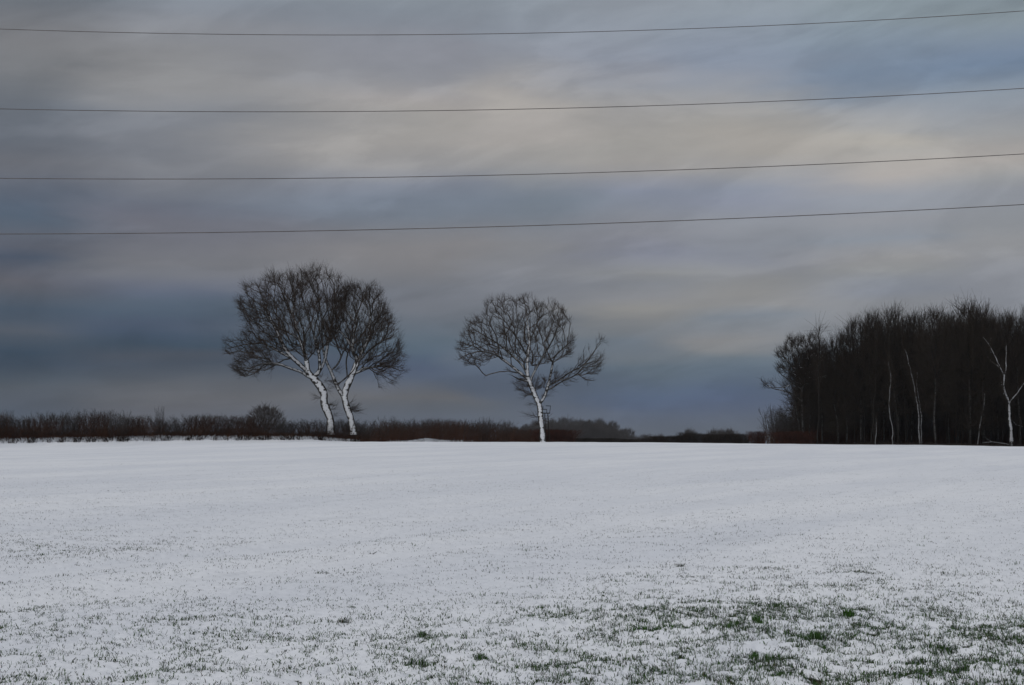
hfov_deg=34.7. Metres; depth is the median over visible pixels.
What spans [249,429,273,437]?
hedge shrub
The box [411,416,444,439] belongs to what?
hedge shrub
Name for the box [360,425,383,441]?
hedge shrub
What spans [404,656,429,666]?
grass tuft
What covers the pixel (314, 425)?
hedge shrub
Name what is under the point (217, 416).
hedge shrub
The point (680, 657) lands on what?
grass tuft
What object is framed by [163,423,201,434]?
hedge shrub
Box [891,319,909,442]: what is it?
grey tree
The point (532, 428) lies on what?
distant tree
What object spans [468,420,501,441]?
hedge shrub
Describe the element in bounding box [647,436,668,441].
clipped bush
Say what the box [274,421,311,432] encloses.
hedge shrub
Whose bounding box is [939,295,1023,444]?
woodland tree
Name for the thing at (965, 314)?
woodland tree
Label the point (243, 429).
hedge shrub
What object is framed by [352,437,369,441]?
hedge shrub
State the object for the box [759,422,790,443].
thorn bush
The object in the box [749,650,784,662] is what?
grass tuft
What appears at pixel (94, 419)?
hedge shrub
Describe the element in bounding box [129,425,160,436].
hedge shrub
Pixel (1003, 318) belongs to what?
woodland tree
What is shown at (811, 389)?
woodland tree
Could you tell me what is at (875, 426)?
pale tree
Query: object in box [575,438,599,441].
clipped bush
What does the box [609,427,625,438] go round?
distant tree
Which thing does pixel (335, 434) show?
hedge shrub
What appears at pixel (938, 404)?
woodland tree
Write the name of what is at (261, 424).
hedge shrub
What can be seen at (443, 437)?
hedge shrub
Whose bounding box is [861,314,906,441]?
woodland tree
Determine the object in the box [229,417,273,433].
hedge shrub
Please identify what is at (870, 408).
woodland tree
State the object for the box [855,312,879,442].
grey tree
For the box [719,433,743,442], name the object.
clipped bush
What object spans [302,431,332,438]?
hedge shrub
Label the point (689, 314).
sky
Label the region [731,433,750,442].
clipped bush
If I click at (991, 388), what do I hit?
grey tree
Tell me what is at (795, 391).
woodland tree
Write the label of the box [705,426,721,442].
distant tree
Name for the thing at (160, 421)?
slender shrub
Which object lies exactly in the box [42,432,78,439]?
hedge shrub
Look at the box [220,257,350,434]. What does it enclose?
tree
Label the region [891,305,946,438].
woodland tree
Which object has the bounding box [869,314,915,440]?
woodland tree
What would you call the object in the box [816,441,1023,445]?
woodland edge grass
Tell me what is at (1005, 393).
snowy tree
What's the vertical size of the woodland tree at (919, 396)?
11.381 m
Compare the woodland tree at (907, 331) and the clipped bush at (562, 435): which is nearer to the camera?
the woodland tree at (907, 331)
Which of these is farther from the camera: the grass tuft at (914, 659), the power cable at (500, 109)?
the power cable at (500, 109)
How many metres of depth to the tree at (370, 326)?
153.38 m
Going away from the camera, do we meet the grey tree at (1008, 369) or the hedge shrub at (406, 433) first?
the grey tree at (1008, 369)
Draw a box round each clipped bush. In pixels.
[529,428,565,441]
[546,429,581,441]
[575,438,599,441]
[587,438,614,441]
[599,438,620,441]
[621,439,637,441]
[636,438,652,441]
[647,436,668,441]
[661,436,680,442]
[668,435,691,442]
[676,432,701,442]
[693,433,717,442]
[708,434,732,442]
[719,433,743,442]
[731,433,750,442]
[745,430,765,443]
[768,431,800,443]
[782,430,816,443]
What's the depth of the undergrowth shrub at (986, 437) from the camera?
157.08 m
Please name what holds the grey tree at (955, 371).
on the snowy field
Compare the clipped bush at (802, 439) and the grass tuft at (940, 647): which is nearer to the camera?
the grass tuft at (940, 647)
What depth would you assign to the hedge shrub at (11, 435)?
139.93 m
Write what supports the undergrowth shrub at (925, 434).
on the snowy field
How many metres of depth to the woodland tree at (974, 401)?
158.15 m
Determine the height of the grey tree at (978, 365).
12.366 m
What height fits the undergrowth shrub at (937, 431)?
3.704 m
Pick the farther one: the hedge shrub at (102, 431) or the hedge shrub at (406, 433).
the hedge shrub at (406, 433)
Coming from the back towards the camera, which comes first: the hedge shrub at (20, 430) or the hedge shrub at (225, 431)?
the hedge shrub at (225, 431)
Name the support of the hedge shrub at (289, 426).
on the snowy field
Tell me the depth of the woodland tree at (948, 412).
153.40 m
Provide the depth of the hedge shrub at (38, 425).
142.24 m
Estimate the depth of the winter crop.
11.33 m
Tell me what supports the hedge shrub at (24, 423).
on the snowy field
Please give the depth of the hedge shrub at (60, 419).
142.99 m
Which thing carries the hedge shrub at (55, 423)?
on the snowy field
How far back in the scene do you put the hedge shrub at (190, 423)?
147.50 m
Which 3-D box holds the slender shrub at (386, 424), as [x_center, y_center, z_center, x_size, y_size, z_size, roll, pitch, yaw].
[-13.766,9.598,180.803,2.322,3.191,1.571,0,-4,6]
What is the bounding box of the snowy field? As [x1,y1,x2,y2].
[0,438,1023,684]
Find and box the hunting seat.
[543,406,550,441]
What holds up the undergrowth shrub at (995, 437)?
on the snowy field
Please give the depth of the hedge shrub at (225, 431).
147.91 m
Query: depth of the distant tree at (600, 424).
638.92 m
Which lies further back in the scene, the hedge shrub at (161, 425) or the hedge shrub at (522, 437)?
the hedge shrub at (522, 437)
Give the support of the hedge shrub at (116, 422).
on the snowy field
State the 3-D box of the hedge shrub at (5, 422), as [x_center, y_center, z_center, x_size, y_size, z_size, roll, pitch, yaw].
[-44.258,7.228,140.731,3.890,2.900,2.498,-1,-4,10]
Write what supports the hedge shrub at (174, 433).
on the snowy field
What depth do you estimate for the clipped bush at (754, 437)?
171.42 m
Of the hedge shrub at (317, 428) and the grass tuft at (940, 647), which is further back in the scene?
the hedge shrub at (317, 428)
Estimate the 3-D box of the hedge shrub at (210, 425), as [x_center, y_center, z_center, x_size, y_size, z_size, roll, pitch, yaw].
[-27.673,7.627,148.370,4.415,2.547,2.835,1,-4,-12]
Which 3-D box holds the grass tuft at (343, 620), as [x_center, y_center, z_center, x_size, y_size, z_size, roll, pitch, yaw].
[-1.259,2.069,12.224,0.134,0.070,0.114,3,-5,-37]
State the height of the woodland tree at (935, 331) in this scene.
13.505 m
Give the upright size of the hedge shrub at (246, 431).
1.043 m
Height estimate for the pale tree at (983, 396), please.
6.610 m
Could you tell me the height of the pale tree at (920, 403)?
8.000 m
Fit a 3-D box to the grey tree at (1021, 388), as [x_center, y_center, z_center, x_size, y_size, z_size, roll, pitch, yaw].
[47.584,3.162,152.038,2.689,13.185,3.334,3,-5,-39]
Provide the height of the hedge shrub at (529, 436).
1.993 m
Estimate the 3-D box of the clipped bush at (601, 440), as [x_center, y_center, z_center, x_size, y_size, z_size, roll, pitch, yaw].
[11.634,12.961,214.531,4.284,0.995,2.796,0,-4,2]
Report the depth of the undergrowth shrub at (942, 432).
157.39 m
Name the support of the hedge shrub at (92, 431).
on the snowy field
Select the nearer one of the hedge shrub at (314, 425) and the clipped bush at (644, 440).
the hedge shrub at (314, 425)
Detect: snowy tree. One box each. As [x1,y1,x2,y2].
[972,317,1023,445]
[1003,328,1023,442]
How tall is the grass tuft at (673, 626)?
0.112 m
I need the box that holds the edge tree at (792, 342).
[756,329,833,432]
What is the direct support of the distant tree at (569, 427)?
on the snowy field
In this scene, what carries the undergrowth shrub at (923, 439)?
on the snowy field
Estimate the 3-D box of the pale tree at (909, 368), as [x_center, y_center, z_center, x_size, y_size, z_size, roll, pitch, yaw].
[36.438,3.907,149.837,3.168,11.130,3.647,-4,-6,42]
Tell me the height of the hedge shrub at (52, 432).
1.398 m
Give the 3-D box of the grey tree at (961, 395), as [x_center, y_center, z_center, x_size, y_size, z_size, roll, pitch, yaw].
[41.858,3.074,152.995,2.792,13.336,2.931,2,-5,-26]
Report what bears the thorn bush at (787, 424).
on the snowy field
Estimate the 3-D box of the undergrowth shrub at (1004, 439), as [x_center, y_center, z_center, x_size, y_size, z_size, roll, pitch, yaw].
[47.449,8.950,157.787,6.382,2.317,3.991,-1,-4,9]
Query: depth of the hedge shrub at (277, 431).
150.93 m
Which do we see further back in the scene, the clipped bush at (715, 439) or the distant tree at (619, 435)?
the distant tree at (619, 435)
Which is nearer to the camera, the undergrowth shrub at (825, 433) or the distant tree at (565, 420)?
the undergrowth shrub at (825, 433)
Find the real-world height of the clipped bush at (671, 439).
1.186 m
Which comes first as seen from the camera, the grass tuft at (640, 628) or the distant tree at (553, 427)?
the grass tuft at (640, 628)
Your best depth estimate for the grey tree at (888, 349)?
151.66 m
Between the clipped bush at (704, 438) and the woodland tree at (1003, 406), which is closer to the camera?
the woodland tree at (1003, 406)
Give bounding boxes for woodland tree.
[775,341,821,432]
[786,383,815,429]
[792,345,827,442]
[796,340,841,443]
[813,329,862,442]
[814,383,836,432]
[826,308,891,442]
[853,305,895,442]
[853,326,892,435]
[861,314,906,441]
[864,300,930,439]
[865,339,904,437]
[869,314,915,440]
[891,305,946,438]
[893,319,932,442]
[903,302,964,444]
[903,343,927,435]
[916,328,932,435]
[922,308,976,442]
[924,327,971,436]
[924,343,946,430]
[929,287,1010,443]
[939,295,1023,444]
[946,320,998,442]
[967,304,1022,443]
[972,371,1016,437]
[989,309,1023,443]
[991,308,1023,426]
[994,357,1017,441]
[1010,302,1023,403]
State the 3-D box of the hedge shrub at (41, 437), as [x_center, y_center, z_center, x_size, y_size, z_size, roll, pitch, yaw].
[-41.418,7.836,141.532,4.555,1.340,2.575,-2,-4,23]
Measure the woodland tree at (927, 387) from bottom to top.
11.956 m
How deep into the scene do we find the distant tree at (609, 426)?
638.51 m
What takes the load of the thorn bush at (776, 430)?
on the snowy field
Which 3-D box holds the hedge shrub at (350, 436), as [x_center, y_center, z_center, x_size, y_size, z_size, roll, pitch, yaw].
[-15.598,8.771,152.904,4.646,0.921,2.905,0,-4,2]
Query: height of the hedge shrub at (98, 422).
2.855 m
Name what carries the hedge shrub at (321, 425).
on the snowy field
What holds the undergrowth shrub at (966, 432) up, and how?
on the snowy field
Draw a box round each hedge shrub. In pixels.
[0,412,16,438]
[0,415,37,438]
[0,417,43,437]
[0,425,20,438]
[1,426,32,438]
[8,431,47,439]
[14,418,52,437]
[17,415,63,435]
[18,427,53,439]
[22,426,64,437]
[33,413,73,434]
[35,411,88,437]
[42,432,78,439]
[49,429,84,437]
[54,414,90,434]
[60,415,101,433]
[67,427,107,437]
[73,408,115,435]
[86,426,116,438]
[87,410,118,431]
[95,413,138,435]
[97,424,136,435]
[106,429,141,436]
[112,417,144,435]
[123,415,169,433]
[123,416,152,435]
[126,427,148,437]
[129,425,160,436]
[147,419,176,431]
[147,431,191,437]
[148,417,191,437]
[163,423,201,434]
[169,415,213,432]
[181,413,221,434]
[181,426,210,437]
[184,414,228,433]
[192,414,245,431]
[197,429,232,436]
[207,415,253,436]
[210,427,236,435]
[220,413,265,434]
[225,427,252,436]
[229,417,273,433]
[239,416,280,433]
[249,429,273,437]
[255,421,302,435]
[267,421,299,434]
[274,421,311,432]
[285,419,330,434]
[289,422,338,436]
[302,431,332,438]
[304,421,339,432]
[318,418,363,440]
[318,431,352,438]
[334,420,367,437]
[336,432,369,440]
[339,420,381,441]
[347,423,376,437]
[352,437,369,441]
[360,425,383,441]
[360,435,385,441]
[367,426,395,441]
[369,419,407,441]
[381,420,416,441]
[390,425,424,440]
[400,419,434,439]
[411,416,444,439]
[424,419,461,440]
[429,418,465,441]
[440,418,471,441]
[447,419,485,441]
[463,421,491,441]
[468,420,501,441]
[479,422,509,441]
[491,422,520,441]
[497,426,529,441]
[514,428,534,441]
[519,428,538,441]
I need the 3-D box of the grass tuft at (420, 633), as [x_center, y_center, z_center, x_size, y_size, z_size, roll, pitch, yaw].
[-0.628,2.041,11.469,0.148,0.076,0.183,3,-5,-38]
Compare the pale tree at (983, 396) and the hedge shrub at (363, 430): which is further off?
the hedge shrub at (363, 430)
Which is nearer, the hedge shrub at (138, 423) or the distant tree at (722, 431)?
the hedge shrub at (138, 423)
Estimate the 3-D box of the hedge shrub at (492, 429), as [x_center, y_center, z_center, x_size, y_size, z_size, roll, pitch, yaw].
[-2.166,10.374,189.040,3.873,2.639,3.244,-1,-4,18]
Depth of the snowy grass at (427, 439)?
156.57 m
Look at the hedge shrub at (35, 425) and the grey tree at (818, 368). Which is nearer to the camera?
the hedge shrub at (35, 425)
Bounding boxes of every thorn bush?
[759,406,787,443]
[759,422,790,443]
[764,405,794,442]
[765,418,794,443]
[772,412,806,442]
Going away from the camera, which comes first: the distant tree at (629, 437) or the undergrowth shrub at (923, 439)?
the undergrowth shrub at (923, 439)
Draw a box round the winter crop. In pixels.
[0,457,1023,684]
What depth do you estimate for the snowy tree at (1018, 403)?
149.94 m
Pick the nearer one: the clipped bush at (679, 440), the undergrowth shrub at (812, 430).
the undergrowth shrub at (812, 430)
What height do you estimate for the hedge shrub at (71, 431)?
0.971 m
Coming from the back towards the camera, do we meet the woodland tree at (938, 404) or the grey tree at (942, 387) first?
the woodland tree at (938, 404)
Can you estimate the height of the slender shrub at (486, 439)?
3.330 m
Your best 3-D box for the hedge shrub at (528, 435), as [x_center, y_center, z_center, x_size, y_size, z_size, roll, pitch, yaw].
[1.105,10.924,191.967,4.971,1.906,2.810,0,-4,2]
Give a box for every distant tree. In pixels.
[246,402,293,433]
[525,423,537,431]
[526,420,547,429]
[546,421,563,430]
[556,416,574,427]
[560,421,584,437]
[573,418,592,437]
[591,422,603,436]
[591,425,618,438]
[594,418,606,425]
[601,422,618,436]
[608,420,620,430]
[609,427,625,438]
[620,428,627,438]
[621,434,635,439]
[622,426,636,438]
[637,433,650,439]
[681,427,698,441]
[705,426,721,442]
[711,428,732,442]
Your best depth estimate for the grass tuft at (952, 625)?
12.17 m
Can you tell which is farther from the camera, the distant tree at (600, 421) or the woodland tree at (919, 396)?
the distant tree at (600, 421)
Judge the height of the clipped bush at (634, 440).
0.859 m
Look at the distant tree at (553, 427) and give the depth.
598.86 m
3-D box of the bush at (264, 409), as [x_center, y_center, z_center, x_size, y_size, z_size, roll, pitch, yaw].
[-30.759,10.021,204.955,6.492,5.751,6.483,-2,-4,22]
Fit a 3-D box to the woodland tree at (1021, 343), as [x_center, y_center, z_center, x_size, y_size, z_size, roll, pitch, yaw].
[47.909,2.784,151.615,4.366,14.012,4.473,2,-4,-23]
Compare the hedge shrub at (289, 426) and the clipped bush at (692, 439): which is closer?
the hedge shrub at (289, 426)
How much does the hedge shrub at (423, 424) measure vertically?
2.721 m
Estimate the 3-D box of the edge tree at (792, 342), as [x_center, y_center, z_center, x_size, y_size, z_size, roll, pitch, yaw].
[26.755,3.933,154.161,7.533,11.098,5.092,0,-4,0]
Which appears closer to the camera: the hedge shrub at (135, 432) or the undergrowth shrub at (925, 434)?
the hedge shrub at (135, 432)
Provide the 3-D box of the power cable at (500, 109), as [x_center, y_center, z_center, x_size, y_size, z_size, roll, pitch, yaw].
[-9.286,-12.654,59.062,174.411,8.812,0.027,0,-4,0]
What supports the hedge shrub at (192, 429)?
on the snowy field
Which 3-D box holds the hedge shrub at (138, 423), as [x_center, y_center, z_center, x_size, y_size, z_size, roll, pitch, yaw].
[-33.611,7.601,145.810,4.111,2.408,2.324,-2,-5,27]
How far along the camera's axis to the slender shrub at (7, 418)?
141.27 m
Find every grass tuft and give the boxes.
[337,617,350,623]
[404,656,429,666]
[414,630,430,636]
[476,651,489,659]
[631,623,648,631]
[648,620,688,631]
[674,652,686,658]
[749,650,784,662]
[751,612,763,623]
[798,629,826,640]
[837,608,856,617]
[903,655,929,664]
[925,639,957,656]
[939,661,975,673]
[947,621,963,629]
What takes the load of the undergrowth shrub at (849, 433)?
on the snowy field
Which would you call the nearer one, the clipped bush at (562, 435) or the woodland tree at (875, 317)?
the woodland tree at (875, 317)
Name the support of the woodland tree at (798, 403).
on the snowy field
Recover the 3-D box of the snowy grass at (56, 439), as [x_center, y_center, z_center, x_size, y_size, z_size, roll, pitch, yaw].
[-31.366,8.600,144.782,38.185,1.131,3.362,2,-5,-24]
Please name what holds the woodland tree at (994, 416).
on the snowy field
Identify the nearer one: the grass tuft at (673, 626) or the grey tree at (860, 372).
the grass tuft at (673, 626)
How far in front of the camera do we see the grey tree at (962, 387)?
151.93 m
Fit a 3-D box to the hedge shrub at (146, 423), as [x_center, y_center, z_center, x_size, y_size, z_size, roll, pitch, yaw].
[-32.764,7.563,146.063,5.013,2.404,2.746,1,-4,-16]
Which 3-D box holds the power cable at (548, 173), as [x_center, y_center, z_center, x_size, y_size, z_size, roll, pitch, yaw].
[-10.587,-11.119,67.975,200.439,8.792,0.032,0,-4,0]
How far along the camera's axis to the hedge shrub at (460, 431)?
184.89 m
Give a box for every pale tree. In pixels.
[863,406,885,444]
[873,351,906,444]
[886,335,925,443]
[908,363,929,444]
[961,378,996,443]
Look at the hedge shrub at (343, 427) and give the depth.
152.99 m
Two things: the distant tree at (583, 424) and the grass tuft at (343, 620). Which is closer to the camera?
the grass tuft at (343, 620)
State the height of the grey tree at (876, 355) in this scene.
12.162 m
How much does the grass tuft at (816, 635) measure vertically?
0.125 m
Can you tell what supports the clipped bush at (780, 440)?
on the snowy field
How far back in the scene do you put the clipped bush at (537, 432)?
171.27 m
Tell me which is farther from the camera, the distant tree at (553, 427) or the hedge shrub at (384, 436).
the distant tree at (553, 427)
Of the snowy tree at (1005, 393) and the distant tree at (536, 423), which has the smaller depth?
the snowy tree at (1005, 393)
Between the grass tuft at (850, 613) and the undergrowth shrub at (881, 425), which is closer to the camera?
the grass tuft at (850, 613)
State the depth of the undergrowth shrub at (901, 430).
157.35 m
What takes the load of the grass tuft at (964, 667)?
on the snowy field
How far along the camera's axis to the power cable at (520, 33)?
50.82 m
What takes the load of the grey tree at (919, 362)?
on the snowy field
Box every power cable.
[0,88,1023,111]
[0,154,1019,178]
[5,11,1019,34]
[42,204,1023,233]
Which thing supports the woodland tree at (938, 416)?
on the snowy field
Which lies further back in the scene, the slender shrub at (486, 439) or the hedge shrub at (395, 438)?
the slender shrub at (486, 439)
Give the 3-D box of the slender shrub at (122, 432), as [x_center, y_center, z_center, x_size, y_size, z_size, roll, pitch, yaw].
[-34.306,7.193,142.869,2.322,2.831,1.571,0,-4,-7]
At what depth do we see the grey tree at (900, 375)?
153.51 m
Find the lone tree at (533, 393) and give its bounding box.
[453,291,608,441]
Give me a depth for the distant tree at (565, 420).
678.75 m
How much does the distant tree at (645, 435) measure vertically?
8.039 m
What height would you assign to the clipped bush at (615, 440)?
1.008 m
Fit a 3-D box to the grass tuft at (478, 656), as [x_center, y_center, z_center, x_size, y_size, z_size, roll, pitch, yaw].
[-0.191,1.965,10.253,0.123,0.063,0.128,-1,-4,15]
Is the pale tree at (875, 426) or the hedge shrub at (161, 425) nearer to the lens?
the hedge shrub at (161, 425)
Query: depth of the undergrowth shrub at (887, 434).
157.13 m
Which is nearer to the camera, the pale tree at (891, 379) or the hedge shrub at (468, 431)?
the pale tree at (891, 379)
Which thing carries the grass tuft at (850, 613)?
on the snowy field
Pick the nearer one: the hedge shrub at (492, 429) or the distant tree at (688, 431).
the hedge shrub at (492, 429)
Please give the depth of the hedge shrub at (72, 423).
143.74 m
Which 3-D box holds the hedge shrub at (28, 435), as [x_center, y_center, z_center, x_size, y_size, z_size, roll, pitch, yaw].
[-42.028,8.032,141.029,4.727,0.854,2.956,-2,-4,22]
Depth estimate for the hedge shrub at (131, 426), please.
144.61 m
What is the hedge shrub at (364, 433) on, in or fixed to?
on the snowy field
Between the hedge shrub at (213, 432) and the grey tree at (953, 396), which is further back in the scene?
the grey tree at (953, 396)
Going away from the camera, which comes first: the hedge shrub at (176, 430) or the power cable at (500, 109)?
the power cable at (500, 109)
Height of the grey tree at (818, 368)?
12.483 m
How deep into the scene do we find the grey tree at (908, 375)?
154.46 m
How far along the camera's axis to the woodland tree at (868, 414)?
159.30 m
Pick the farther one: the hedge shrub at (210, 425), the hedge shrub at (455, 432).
the hedge shrub at (455, 432)
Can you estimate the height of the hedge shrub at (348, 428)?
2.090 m
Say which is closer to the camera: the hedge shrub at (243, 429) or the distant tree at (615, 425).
the hedge shrub at (243, 429)
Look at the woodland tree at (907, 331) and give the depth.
155.15 m
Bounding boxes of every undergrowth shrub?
[780,416,835,443]
[789,422,843,442]
[807,417,857,442]
[820,422,868,441]
[840,417,885,441]
[855,412,901,441]
[859,419,914,442]
[875,413,929,443]
[888,428,936,442]
[900,423,953,442]
[922,412,963,443]
[928,414,972,443]
[943,410,990,443]
[966,427,1006,443]
[973,429,1016,444]
[985,426,1023,444]
[993,421,1023,444]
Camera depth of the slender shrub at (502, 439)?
185.61 m
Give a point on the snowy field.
(490, 474)
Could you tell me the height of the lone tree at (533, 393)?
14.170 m
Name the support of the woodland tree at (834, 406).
on the snowy field
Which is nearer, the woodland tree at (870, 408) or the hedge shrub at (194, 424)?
the hedge shrub at (194, 424)
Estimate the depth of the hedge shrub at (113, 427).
143.58 m
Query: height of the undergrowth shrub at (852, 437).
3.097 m
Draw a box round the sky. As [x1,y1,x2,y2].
[0,0,1023,443]
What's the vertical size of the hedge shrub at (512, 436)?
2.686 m
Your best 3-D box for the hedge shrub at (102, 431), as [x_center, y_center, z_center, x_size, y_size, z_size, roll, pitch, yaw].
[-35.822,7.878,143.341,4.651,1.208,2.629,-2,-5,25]
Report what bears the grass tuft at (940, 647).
on the snowy field
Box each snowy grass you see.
[0,434,359,442]
[387,438,461,441]
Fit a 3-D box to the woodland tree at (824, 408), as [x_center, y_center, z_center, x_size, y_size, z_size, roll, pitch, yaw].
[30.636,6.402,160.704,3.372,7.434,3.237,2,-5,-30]
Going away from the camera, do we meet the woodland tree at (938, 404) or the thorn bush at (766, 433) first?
the thorn bush at (766, 433)
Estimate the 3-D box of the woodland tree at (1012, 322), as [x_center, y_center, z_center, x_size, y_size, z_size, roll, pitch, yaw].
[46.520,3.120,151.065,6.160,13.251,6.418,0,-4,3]
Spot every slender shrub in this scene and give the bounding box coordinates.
[0,410,14,426]
[106,410,130,440]
[154,407,164,435]
[378,415,395,439]
[477,417,493,441]
[497,421,513,441]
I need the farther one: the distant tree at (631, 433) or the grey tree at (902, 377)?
the distant tree at (631, 433)
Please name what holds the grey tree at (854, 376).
on the snowy field
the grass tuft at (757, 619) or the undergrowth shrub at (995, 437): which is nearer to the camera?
the grass tuft at (757, 619)
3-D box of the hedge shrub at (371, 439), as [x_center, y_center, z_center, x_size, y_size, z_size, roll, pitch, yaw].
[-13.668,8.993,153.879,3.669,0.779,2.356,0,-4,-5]
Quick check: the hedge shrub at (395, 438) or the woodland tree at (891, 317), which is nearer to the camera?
the woodland tree at (891, 317)
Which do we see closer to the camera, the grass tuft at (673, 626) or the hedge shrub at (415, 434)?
the grass tuft at (673, 626)
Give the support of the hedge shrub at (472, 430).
on the snowy field
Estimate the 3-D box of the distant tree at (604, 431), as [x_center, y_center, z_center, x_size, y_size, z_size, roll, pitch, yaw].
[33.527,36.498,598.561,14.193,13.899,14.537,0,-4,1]
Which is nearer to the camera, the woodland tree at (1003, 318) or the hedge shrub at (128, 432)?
the hedge shrub at (128, 432)
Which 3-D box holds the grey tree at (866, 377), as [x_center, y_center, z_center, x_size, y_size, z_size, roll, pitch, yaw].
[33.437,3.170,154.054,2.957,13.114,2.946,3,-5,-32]
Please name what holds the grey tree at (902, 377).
on the snowy field
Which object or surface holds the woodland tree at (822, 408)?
on the snowy field
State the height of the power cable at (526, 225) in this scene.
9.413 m
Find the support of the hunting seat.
on the snowy field
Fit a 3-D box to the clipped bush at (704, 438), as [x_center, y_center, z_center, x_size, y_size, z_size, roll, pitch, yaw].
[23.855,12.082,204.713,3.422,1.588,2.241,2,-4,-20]
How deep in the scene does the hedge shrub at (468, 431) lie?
185.92 m
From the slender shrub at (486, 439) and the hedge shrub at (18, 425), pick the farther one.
the slender shrub at (486, 439)
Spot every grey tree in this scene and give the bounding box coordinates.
[805,311,831,443]
[836,312,860,441]
[851,308,870,441]
[852,312,875,441]
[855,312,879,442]
[864,316,891,443]
[876,313,906,441]
[887,314,916,442]
[888,314,916,442]
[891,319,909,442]
[903,316,929,440]
[904,316,920,441]
[930,319,950,442]
[939,320,960,442]
[946,315,972,422]
[950,306,964,443]
[953,320,977,442]
[973,320,991,436]
[983,316,999,442]
[995,314,1020,442]
[1015,308,1023,424]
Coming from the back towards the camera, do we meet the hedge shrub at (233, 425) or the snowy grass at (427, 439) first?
the snowy grass at (427, 439)
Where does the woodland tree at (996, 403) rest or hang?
on the snowy field
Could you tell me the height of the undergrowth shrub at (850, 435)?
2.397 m
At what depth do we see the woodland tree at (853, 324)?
152.91 m
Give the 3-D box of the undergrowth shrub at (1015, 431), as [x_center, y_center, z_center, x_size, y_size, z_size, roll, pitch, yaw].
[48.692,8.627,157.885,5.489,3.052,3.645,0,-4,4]
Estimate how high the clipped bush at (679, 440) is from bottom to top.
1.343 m
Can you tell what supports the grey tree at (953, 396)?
on the snowy field
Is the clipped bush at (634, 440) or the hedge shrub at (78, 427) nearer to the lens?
the hedge shrub at (78, 427)
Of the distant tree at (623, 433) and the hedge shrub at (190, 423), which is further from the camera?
the distant tree at (623, 433)
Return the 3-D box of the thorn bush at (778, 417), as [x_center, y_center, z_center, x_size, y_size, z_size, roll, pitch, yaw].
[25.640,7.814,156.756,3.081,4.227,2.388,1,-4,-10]
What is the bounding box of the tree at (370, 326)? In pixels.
[319,276,409,434]

